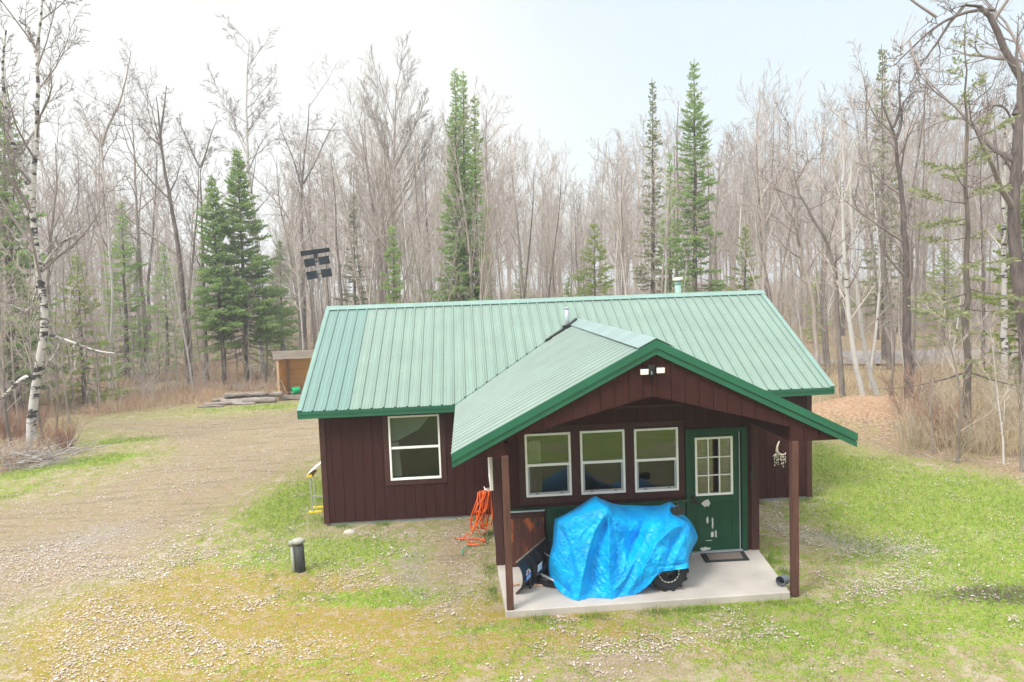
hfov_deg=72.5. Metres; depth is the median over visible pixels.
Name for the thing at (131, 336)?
sapling
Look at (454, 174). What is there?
bare tree
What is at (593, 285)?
fir tree
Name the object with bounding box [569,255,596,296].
bare tree
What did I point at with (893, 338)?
sapling
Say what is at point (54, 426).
shrub
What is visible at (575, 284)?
bare tree
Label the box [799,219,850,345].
sapling
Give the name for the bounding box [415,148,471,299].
bare tree
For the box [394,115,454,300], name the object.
bare tree
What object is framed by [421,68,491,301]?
fir tree
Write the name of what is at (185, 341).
sapling
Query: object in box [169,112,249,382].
bare tree
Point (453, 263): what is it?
sapling
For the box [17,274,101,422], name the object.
sapling
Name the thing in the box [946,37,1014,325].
bare tree
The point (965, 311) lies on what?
fir tree
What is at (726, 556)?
door mat
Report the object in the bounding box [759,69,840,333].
bare tree
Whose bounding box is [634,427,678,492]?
window
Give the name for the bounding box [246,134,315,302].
bare tree
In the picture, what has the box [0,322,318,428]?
brushwood
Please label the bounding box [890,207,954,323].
sapling
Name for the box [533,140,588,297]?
bare tree
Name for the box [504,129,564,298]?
bare tree
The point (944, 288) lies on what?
fir tree
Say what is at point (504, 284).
sapling
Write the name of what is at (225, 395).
log
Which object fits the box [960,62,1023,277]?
bare tree
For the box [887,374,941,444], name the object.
shrub
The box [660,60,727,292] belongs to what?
fir tree
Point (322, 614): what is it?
moss tufts
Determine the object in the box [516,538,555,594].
snow plow
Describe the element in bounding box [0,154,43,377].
bare tree
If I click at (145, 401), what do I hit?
dry grass
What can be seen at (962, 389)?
shrub
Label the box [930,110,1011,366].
bare tree
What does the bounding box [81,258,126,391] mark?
sapling
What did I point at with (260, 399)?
log
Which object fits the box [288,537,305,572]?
well pipe
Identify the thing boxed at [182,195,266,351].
sapling
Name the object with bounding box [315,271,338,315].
sapling
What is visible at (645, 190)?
bare tree
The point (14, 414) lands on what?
shrub
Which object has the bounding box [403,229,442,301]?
sapling
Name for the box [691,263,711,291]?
sapling
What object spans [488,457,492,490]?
window
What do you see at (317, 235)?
bare tree
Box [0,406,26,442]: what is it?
shrub
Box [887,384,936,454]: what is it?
shrub
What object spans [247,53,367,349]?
bare tree
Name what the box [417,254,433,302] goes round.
sapling
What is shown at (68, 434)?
shrub
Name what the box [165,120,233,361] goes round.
bare tree
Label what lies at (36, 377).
birch tree
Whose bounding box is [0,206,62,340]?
sapling
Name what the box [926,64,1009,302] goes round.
bare tree
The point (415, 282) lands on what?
sapling
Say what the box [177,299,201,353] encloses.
young fir
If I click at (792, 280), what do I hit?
bare tree
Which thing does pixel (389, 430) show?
window
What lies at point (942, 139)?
bare tree
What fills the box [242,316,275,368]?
young fir
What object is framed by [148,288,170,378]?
sapling
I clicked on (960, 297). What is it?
sapling
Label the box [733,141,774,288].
bare tree
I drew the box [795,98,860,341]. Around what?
bare tree
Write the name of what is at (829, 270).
bare tree
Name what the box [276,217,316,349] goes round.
bare tree
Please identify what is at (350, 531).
stone
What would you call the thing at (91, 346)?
sapling
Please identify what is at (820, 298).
bare tree
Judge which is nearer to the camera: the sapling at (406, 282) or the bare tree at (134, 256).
the sapling at (406, 282)
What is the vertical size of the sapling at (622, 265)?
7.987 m
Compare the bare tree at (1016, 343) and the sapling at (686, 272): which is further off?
the bare tree at (1016, 343)
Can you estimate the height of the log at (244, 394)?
0.216 m
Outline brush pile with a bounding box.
[0,424,114,473]
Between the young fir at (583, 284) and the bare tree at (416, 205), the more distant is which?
the young fir at (583, 284)
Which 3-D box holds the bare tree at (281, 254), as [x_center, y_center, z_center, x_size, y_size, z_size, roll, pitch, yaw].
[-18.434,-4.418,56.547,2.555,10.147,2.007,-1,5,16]
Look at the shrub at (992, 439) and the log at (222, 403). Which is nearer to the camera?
the shrub at (992, 439)
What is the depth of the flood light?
9.76 m
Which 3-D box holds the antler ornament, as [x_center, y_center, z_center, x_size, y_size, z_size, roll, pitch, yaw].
[5.582,2.368,14.580,0.292,0.571,0.090,-2,4,-4]
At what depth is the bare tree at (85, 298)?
32.83 m
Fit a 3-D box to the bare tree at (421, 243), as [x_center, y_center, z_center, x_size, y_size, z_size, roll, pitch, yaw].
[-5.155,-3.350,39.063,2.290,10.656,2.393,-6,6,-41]
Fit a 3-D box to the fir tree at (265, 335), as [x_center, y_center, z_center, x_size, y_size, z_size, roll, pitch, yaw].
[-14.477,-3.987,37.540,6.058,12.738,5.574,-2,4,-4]
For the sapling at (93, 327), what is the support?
on the ground at (46, 624)
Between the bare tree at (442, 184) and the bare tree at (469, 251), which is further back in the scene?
the bare tree at (442, 184)
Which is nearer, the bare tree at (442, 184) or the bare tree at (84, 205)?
the bare tree at (442, 184)
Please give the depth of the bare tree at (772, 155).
60.78 m
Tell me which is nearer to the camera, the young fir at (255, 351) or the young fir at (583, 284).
the young fir at (255, 351)
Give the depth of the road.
39.02 m
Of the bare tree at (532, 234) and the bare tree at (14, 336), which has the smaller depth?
the bare tree at (14, 336)
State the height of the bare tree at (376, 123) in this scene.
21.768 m
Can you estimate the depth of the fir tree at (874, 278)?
36.67 m
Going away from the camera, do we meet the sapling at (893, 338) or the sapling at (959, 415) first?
the sapling at (959, 415)
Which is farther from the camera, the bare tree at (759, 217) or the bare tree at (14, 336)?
the bare tree at (759, 217)
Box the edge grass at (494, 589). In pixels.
[315,491,822,624]
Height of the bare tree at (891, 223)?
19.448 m
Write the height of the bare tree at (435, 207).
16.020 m
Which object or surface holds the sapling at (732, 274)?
on the ground at (46, 624)
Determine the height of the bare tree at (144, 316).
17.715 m
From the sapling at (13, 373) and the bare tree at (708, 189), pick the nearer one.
the sapling at (13, 373)
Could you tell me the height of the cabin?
5.075 m
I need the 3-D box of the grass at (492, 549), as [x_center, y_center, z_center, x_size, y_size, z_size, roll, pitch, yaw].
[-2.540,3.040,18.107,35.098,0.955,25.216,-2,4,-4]
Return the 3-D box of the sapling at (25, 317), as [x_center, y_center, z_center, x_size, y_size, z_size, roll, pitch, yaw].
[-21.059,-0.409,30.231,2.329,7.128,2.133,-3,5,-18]
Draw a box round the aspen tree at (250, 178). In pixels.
[199,12,284,375]
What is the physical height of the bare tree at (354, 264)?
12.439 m
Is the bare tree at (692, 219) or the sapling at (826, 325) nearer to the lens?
the sapling at (826, 325)
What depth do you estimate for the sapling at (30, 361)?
23.11 m
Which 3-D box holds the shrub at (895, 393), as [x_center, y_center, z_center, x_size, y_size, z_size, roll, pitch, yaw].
[11.922,1.402,21.097,1.988,1.984,1.234,0,5,22]
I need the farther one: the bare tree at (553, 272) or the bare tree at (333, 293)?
the bare tree at (333, 293)
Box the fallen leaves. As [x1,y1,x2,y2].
[0,395,1023,681]
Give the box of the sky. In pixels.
[0,0,1023,305]
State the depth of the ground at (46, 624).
11.34 m
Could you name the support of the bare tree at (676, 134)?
on the ground at (46, 624)
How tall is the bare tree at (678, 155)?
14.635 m
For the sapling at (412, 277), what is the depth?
41.41 m
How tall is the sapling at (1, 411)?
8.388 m
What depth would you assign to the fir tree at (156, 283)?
44.56 m
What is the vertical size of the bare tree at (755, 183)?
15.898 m
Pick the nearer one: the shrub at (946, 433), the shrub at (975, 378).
the shrub at (946, 433)
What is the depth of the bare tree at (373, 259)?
36.88 m
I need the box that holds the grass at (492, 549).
[0,385,1023,681]
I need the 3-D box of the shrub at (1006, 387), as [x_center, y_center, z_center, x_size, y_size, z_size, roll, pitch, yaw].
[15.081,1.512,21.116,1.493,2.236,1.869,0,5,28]
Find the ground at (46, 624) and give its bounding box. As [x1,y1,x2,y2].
[0,272,1023,681]
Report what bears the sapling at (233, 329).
on the ground at (46, 624)
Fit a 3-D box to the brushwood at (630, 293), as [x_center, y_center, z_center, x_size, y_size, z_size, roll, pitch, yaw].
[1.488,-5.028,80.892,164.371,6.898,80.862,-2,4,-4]
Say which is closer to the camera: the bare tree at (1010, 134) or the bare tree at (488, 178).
the bare tree at (1010, 134)
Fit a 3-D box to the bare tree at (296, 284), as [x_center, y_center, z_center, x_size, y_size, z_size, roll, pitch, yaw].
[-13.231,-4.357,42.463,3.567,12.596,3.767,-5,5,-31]
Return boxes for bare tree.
[0,82,70,400]
[0,88,53,418]
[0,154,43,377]
[24,90,92,392]
[38,108,140,364]
[40,134,110,322]
[53,95,143,346]
[56,37,160,370]
[59,137,110,316]
[61,122,133,391]
[62,71,198,378]
[65,235,106,400]
[92,48,196,385]
[104,158,146,290]
[110,137,177,379]
[120,208,152,351]
[126,93,192,352]
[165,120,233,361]
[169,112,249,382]
[232,196,285,380]
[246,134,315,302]
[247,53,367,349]
[254,140,328,346]
[262,161,327,349]
[262,225,290,346]
[266,215,302,359]
[266,250,289,350]
[274,116,331,319]
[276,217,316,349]
[277,194,328,348]
[281,125,339,341]
[293,127,376,305]
[294,141,349,305]
[296,152,357,304]
[296,170,342,334]
[300,138,381,304]
[302,119,351,305]
[308,212,331,320]
[312,30,456,300]
[314,154,364,305]
[323,127,377,304]
[331,70,407,302]
[333,51,408,303]
[340,75,413,301]
[348,116,426,303]
[350,102,434,302]
[354,163,416,303]
[358,158,409,304]
[367,216,381,301]
[371,80,453,301]
[375,165,430,302]
[380,156,409,257]
[389,125,450,300]
[390,135,428,301]
[392,74,495,300]
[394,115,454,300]
[399,185,441,302]
[401,169,433,296]
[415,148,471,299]
[416,133,459,264]
[416,136,449,301]
[422,132,500,249]
[428,101,483,294]
[443,92,534,275]
[449,88,528,256]
[462,125,520,299]
[467,121,535,299]
[470,139,523,294]
[477,148,502,299]
[485,150,544,292]
[489,123,540,298]
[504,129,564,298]
[508,243,527,298]
[520,141,567,297]
[520,221,561,297]
[522,168,567,297]
[524,223,579,298]
[530,168,570,297]
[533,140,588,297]
[535,210,562,297]
[549,185,603,293]
[550,158,599,296]
[555,212,587,292]
[564,168,608,295]
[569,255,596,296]
[586,132,650,294]
[590,148,651,294]
[598,156,642,294]
[600,146,639,294]
[601,251,620,295]
[618,138,685,256]
[619,127,683,262]
[628,85,727,275]
[635,131,687,292]
[646,133,702,292]
[655,104,704,272]
[658,138,759,291]
[672,150,721,292]
[680,117,752,291]
[680,118,745,283]
[708,58,821,290]
[712,69,781,298]
[716,124,766,290]
[721,114,785,299]
[732,95,874,366]
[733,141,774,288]
[738,160,783,286]
[744,120,791,244]
[749,75,804,278]
[751,251,774,289]
[753,97,816,323]
[758,148,876,396]
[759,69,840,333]
[777,80,878,373]
[791,94,857,325]
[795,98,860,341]
[805,40,932,398]
[817,104,870,324]
[819,38,929,369]
[826,74,890,335]
[827,11,939,344]
[829,75,897,339]
[854,61,932,310]
[854,89,941,275]
[883,0,1023,414]
[887,71,967,368]
[889,27,968,334]
[889,47,972,324]
[907,97,999,325]
[917,116,984,328]
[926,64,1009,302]
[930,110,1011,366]
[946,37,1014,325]
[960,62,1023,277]
[960,114,1023,329]
[984,52,1023,184]
[999,140,1023,345]
[1006,111,1023,195]
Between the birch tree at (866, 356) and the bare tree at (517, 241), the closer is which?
the birch tree at (866, 356)
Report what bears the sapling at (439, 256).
on the ground at (46, 624)
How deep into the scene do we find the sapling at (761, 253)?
31.03 m
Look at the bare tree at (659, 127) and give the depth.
49.30 m
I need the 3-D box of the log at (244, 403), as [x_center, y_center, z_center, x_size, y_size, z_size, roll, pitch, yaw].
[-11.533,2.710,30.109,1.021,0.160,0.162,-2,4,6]
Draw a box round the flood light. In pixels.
[639,365,664,376]
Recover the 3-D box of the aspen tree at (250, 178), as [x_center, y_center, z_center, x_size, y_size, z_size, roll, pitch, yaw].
[-15.046,-7.896,40.350,4.380,20.198,4.901,-5,6,-37]
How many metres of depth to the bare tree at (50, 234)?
35.31 m
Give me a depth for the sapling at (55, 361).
24.85 m
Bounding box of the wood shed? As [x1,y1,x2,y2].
[272,349,313,399]
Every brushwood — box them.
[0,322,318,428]
[4,264,1014,362]
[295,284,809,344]
[785,303,1018,375]
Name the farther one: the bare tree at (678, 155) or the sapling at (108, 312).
the bare tree at (678, 155)
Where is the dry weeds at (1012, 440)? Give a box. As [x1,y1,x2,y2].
[810,351,1023,455]
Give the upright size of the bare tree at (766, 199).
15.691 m
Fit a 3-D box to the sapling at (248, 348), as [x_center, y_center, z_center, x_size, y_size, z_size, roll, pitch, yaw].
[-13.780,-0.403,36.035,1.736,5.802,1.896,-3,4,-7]
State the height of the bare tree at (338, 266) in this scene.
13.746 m
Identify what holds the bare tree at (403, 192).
on the ground at (46, 624)
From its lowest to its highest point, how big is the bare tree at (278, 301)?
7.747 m
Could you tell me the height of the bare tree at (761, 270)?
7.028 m
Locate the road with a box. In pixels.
[810,349,1017,363]
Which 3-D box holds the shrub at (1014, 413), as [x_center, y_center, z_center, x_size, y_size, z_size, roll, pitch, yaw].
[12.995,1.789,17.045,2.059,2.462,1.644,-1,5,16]
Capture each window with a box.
[388,414,441,480]
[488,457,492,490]
[524,432,571,497]
[580,429,625,494]
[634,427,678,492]
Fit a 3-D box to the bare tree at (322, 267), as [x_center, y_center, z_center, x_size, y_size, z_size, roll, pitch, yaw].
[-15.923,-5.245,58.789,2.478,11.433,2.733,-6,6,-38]
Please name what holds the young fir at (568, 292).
on the ground at (46, 624)
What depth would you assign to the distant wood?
70.96 m
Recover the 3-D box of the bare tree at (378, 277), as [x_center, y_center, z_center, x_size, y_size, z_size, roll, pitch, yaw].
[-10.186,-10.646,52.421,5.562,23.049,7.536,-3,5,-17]
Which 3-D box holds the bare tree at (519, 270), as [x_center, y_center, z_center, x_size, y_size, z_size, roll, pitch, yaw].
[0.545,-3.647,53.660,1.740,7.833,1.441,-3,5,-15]
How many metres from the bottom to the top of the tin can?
0.166 m
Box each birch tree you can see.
[0,0,133,448]
[797,80,888,395]
[809,98,910,395]
[984,123,1023,395]
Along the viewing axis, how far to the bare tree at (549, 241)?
60.06 m
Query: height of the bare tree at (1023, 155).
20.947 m
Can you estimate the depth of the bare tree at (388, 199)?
33.15 m
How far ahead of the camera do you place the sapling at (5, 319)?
26.42 m
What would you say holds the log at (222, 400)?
on the ground at (46, 624)
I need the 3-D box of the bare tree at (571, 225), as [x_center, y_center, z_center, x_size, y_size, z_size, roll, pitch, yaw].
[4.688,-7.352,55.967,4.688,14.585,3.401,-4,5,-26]
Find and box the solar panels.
[300,248,331,313]
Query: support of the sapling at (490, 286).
on the ground at (46, 624)
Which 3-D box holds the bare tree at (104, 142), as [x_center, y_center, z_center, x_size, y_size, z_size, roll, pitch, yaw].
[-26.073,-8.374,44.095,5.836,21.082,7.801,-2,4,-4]
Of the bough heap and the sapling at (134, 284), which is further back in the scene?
the sapling at (134, 284)
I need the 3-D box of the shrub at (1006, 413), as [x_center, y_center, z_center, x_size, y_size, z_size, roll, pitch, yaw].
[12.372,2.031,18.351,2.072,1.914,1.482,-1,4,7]
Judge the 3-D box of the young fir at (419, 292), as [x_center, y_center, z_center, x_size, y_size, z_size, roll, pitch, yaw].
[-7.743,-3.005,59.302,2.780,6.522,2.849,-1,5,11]
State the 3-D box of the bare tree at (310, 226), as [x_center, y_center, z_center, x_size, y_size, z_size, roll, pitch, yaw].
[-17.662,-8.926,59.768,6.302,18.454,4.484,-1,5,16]
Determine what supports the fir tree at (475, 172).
on the ground at (46, 624)
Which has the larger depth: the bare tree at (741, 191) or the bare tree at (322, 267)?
the bare tree at (322, 267)
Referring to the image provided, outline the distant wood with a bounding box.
[0,75,1023,357]
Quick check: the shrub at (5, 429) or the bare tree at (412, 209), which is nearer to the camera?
the shrub at (5, 429)
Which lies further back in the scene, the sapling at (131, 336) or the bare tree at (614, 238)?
the bare tree at (614, 238)
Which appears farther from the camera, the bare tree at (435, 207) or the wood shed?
the bare tree at (435, 207)
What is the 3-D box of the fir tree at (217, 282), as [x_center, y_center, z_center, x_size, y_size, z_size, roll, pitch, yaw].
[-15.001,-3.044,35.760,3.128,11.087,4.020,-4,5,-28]
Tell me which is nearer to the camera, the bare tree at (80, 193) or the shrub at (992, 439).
the shrub at (992, 439)
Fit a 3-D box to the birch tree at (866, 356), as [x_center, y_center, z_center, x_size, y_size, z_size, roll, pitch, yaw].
[12.692,-3.282,25.525,3.525,11.227,2.089,1,5,33]
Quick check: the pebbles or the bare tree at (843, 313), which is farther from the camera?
the bare tree at (843, 313)
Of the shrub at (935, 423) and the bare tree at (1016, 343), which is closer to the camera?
the shrub at (935, 423)
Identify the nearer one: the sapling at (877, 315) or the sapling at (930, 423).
the sapling at (930, 423)
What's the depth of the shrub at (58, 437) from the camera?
21.95 m
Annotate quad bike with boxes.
[549,504,688,591]
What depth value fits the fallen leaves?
10.65 m
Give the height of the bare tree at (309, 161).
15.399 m
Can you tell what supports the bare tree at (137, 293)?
on the ground at (46, 624)
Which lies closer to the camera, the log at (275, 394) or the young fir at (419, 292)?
the log at (275, 394)
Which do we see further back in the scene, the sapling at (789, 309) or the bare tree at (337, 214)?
the bare tree at (337, 214)
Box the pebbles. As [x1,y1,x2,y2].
[0,412,969,681]
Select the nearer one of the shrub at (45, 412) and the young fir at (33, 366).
the shrub at (45, 412)
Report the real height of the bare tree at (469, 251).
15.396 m
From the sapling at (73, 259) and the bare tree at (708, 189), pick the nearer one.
the sapling at (73, 259)
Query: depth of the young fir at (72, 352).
45.15 m
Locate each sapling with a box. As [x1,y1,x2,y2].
[0,177,57,333]
[0,201,51,427]
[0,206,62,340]
[0,224,23,425]
[0,224,54,443]
[0,233,38,408]
[0,258,48,434]
[0,265,57,448]
[0,275,36,433]
[1,257,54,360]
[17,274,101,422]
[21,234,55,375]
[23,251,107,408]
[32,302,89,431]
[38,195,104,387]
[48,199,126,406]
[52,246,104,367]
[72,301,114,405]
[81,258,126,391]
[86,258,122,355]
[86,274,128,375]
[103,265,151,376]
[113,271,142,344]
[121,235,155,351]
[126,219,179,345]
[141,283,183,391]
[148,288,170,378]
[149,216,203,391]
[152,254,187,390]
[165,260,207,367]
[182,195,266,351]
[187,266,200,356]
[210,232,248,367]
[228,294,253,382]
[231,277,259,383]
[302,270,334,331]
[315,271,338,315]
[390,250,419,302]
[394,221,440,302]
[396,254,425,301]
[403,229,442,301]
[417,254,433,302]
[424,214,482,301]
[432,229,454,291]
[470,188,521,299]
[475,239,507,299]
[498,263,512,298]
[605,211,656,294]
[622,168,690,293]
[668,246,699,292]
[684,237,710,292]
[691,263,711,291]
[721,256,752,290]
[723,198,804,327]
[726,163,829,317]
[772,209,816,342]
[776,276,799,332]
[778,134,889,375]
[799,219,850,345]
[816,138,958,388]
[852,189,940,395]
[878,262,925,373]
[886,261,920,328]
[889,246,934,343]
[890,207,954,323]
[899,294,963,452]
[915,287,1015,463]
[917,184,1000,366]
[946,229,988,347]
[959,256,1000,349]
[960,197,1012,361]
[971,250,1000,364]
[971,307,1021,462]
[979,284,1023,471]
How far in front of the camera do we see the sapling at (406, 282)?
34.67 m
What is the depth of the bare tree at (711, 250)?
34.91 m
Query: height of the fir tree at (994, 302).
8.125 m
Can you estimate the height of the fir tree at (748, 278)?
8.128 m
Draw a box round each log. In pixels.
[198,405,223,407]
[204,401,241,405]
[212,398,235,401]
[220,397,249,401]
[224,391,254,398]
[227,392,267,397]
[233,402,256,404]
[242,394,276,403]
[254,391,282,396]
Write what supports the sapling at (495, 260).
on the ground at (46, 624)
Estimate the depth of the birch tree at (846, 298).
24.28 m
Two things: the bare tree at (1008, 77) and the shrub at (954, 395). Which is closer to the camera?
the shrub at (954, 395)
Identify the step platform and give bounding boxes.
[307,461,322,512]
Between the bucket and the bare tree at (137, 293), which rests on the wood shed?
the bucket
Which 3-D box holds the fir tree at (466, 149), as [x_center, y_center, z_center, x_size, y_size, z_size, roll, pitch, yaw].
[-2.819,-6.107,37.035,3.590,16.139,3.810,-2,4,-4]
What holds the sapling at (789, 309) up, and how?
on the ground at (46, 624)
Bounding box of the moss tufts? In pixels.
[1,537,846,681]
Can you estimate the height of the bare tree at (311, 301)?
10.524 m
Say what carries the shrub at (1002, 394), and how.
on the ground at (46, 624)
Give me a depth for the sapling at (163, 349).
33.23 m
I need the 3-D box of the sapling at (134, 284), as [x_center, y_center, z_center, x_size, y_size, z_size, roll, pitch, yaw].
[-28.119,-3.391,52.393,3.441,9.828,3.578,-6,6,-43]
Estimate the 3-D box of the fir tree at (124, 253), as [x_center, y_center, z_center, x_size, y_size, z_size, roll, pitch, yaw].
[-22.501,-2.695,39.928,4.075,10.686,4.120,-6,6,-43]
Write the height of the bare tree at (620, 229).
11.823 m
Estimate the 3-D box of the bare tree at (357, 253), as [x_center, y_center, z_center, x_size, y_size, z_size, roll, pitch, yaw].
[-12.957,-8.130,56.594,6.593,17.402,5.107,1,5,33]
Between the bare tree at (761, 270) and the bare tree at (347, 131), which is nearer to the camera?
the bare tree at (347, 131)
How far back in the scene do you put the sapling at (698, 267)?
46.44 m
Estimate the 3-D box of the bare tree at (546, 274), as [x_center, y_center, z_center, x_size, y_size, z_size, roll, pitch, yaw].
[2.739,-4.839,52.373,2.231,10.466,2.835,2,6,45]
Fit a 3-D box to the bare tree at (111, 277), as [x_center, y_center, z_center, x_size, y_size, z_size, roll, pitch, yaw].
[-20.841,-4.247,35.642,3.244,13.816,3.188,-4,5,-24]
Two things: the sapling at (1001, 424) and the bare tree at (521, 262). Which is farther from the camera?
the bare tree at (521, 262)
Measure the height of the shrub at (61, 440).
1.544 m
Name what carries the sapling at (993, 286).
on the ground at (46, 624)
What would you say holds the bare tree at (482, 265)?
on the ground at (46, 624)
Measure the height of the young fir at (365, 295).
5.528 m
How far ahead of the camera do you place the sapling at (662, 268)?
31.32 m
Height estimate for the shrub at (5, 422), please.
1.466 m
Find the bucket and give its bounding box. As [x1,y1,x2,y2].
[291,387,300,394]
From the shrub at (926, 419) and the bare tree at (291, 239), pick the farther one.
the bare tree at (291, 239)
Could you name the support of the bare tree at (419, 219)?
on the ground at (46, 624)
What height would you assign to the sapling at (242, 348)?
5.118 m
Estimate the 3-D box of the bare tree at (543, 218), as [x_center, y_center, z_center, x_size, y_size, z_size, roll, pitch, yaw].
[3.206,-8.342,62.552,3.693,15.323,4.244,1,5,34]
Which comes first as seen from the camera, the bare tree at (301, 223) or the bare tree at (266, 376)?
the bare tree at (266, 376)
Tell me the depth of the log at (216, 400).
30.56 m
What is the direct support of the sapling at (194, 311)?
on the ground at (46, 624)
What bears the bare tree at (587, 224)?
on the ground at (46, 624)
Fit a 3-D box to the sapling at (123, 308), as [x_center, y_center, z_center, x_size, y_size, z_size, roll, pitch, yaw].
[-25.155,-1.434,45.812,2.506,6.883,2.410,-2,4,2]
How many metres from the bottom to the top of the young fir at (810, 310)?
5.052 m
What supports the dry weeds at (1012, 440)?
on the ground at (46, 624)
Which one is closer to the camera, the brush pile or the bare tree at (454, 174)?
the brush pile
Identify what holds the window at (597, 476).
in the cabin
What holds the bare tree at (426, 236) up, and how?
on the ground at (46, 624)
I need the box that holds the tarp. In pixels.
[548,496,697,599]
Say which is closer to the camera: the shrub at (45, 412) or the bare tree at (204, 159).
the shrub at (45, 412)
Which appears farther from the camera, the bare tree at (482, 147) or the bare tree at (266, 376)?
the bare tree at (482, 147)
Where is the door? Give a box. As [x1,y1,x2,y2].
[689,431,738,551]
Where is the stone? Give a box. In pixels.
[343,529,355,532]
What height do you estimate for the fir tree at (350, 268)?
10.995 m
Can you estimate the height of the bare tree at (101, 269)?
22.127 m
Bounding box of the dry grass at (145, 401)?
[0,365,307,475]
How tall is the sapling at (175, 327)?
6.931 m
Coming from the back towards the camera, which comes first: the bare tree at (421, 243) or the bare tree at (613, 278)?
the bare tree at (613, 278)
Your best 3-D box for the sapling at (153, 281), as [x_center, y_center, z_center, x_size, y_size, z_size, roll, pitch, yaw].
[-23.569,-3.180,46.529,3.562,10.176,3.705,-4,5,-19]
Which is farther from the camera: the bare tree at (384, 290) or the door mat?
the bare tree at (384, 290)
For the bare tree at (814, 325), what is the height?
12.606 m
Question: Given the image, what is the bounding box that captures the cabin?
[297,277,857,617]
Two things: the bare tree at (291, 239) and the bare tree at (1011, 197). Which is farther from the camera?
the bare tree at (291, 239)
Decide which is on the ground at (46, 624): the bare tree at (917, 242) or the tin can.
the bare tree at (917, 242)
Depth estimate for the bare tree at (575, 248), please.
53.92 m
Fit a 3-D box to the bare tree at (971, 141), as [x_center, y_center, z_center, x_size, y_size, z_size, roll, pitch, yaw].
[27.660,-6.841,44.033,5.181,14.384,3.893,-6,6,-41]
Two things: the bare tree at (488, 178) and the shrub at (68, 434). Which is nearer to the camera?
the shrub at (68, 434)
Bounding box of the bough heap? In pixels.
[199,376,270,390]
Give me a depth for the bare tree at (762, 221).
35.83 m
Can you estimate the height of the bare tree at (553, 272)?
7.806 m
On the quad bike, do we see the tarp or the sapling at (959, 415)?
the tarp
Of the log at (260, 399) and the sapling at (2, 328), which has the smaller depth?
the sapling at (2, 328)
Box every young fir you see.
[5,279,60,377]
[6,321,62,405]
[58,314,83,369]
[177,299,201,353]
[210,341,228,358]
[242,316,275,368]
[269,281,296,350]
[364,284,375,304]
[409,274,435,302]
[507,260,535,298]
[559,276,577,296]
[575,268,588,296]
[795,272,833,342]
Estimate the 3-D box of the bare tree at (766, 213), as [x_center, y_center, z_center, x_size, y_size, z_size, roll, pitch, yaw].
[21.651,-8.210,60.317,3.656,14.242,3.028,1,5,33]
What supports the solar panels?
on the ground at (46, 624)
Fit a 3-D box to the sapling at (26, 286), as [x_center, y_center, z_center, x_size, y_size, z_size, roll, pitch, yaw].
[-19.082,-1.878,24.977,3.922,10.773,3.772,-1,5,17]
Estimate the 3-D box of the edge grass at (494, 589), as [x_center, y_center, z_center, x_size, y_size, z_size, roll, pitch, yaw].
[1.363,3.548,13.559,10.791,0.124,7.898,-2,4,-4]
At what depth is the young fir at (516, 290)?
60.14 m
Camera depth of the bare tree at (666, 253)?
36.11 m
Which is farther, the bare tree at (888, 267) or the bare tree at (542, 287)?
the bare tree at (888, 267)
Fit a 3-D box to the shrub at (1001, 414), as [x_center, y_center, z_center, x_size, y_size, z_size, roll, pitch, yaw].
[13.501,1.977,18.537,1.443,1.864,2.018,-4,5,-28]
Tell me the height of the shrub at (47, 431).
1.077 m
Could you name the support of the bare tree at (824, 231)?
on the ground at (46, 624)
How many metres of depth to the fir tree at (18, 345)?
28.86 m
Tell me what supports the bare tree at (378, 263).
on the ground at (46, 624)
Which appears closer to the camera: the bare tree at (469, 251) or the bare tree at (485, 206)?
the bare tree at (469, 251)
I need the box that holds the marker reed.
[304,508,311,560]
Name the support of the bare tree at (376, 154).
on the ground at (46, 624)
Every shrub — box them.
[0,401,27,431]
[0,403,17,436]
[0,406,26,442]
[0,411,41,440]
[0,417,18,444]
[20,401,55,426]
[32,418,81,452]
[37,418,68,438]
[37,420,60,443]
[44,409,85,451]
[53,422,76,446]
[871,356,943,417]
[886,351,950,403]
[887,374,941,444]
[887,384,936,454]
[903,375,980,446]
[904,367,959,416]
[910,387,988,446]
[915,393,989,462]
[918,380,956,418]
[935,335,993,408]
[939,383,1023,450]
[942,370,985,417]
[951,335,1018,409]
[957,394,1003,456]
[973,359,1023,433]
[979,384,1023,444]
[985,356,1023,424]
[986,366,1023,424]
[995,373,1023,443]
[1001,386,1023,440]
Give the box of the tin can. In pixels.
[776,574,789,585]
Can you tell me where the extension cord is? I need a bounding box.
[454,486,492,544]
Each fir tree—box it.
[0,92,70,414]
[47,254,139,403]
[88,201,160,383]
[143,246,200,370]
[187,149,300,382]
[188,174,253,385]
[264,240,303,356]
[331,194,375,305]
[377,225,413,303]
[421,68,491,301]
[438,71,490,301]
[451,94,495,300]
[571,222,618,295]
[631,80,674,293]
[645,153,689,293]
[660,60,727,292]
[724,224,761,290]
[839,44,938,360]
[883,22,1023,447]
[916,246,981,346]
[960,181,1023,385]
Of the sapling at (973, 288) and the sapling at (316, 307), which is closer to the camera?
the sapling at (973, 288)
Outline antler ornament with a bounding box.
[773,441,785,467]
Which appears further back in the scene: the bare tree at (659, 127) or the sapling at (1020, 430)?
the bare tree at (659, 127)
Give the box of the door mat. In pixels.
[701,551,749,562]
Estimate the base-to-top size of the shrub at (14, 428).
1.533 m

